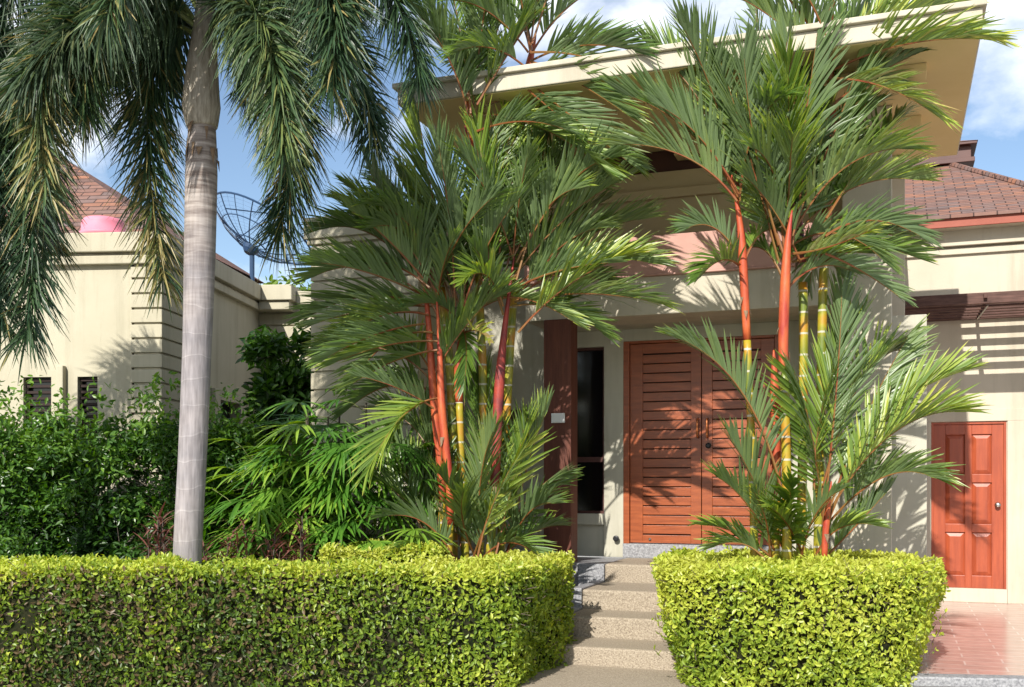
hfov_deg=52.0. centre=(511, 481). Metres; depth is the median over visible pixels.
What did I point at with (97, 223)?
plastic tub
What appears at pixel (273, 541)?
red leaved plant
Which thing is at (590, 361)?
side window
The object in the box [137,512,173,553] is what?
red leaved plant
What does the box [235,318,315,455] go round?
dark shrub
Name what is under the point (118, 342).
neighbouring pavilion
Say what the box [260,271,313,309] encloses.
background tree
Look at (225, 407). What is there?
window
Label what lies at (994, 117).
sky
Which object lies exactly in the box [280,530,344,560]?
red leaved plant
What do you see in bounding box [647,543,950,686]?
clipped hedge
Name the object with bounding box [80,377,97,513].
window
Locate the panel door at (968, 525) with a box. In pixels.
[931,421,1005,588]
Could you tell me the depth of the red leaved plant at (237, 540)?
9.57 m
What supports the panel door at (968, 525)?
in the house
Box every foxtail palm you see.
[0,0,452,565]
[0,22,91,381]
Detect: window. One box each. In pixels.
[26,378,50,519]
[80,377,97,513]
[221,403,229,426]
[577,347,603,513]
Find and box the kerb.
[893,673,1023,686]
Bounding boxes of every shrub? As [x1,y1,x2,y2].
[0,529,41,559]
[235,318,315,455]
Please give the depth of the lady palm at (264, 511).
9.86 m
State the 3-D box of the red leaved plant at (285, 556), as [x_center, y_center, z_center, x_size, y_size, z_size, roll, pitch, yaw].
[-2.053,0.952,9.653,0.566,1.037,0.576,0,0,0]
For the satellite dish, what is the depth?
15.11 m
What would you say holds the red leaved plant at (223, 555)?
on the soil
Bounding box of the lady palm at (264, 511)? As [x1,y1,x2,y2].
[168,383,460,562]
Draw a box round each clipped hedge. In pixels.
[0,548,578,686]
[313,535,450,564]
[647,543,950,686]
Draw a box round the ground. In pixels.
[577,556,907,686]
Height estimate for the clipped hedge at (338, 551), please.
1.153 m
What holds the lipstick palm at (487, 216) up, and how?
on the soil
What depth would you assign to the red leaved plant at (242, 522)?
9.67 m
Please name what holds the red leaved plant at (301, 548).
on the soil
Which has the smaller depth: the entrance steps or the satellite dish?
the entrance steps
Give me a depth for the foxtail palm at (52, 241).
8.53 m
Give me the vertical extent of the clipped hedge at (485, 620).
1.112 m
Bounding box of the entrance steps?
[514,557,700,686]
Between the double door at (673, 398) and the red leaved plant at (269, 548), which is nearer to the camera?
the red leaved plant at (269, 548)
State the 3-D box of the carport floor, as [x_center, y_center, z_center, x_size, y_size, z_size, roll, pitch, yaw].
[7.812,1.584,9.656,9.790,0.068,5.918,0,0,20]
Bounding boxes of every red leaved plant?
[130,500,173,558]
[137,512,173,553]
[202,532,245,563]
[208,516,260,561]
[222,528,270,557]
[228,537,294,559]
[251,521,299,559]
[273,531,305,560]
[280,504,328,562]
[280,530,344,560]
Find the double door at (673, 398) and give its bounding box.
[623,334,780,546]
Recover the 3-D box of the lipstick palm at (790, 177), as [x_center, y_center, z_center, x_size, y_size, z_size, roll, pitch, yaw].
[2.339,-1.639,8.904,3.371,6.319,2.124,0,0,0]
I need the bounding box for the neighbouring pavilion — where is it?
[0,157,313,538]
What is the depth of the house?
11.80 m
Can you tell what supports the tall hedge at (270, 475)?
on the soil
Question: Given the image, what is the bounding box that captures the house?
[304,0,1023,603]
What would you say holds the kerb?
on the ground
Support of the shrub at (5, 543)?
on the soil
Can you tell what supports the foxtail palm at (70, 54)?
on the soil
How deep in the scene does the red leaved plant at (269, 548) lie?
9.41 m
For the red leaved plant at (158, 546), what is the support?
on the soil
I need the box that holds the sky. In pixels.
[0,0,1023,288]
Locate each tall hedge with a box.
[0,371,269,560]
[165,404,312,552]
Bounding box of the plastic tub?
[79,215,124,232]
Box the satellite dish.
[217,191,310,280]
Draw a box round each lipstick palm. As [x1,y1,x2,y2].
[281,0,687,561]
[594,0,1023,560]
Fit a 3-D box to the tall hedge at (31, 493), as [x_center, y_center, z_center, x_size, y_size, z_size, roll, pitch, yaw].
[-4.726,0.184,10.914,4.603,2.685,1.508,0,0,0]
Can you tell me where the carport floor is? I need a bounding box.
[905,601,1023,674]
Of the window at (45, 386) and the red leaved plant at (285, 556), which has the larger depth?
the window at (45, 386)

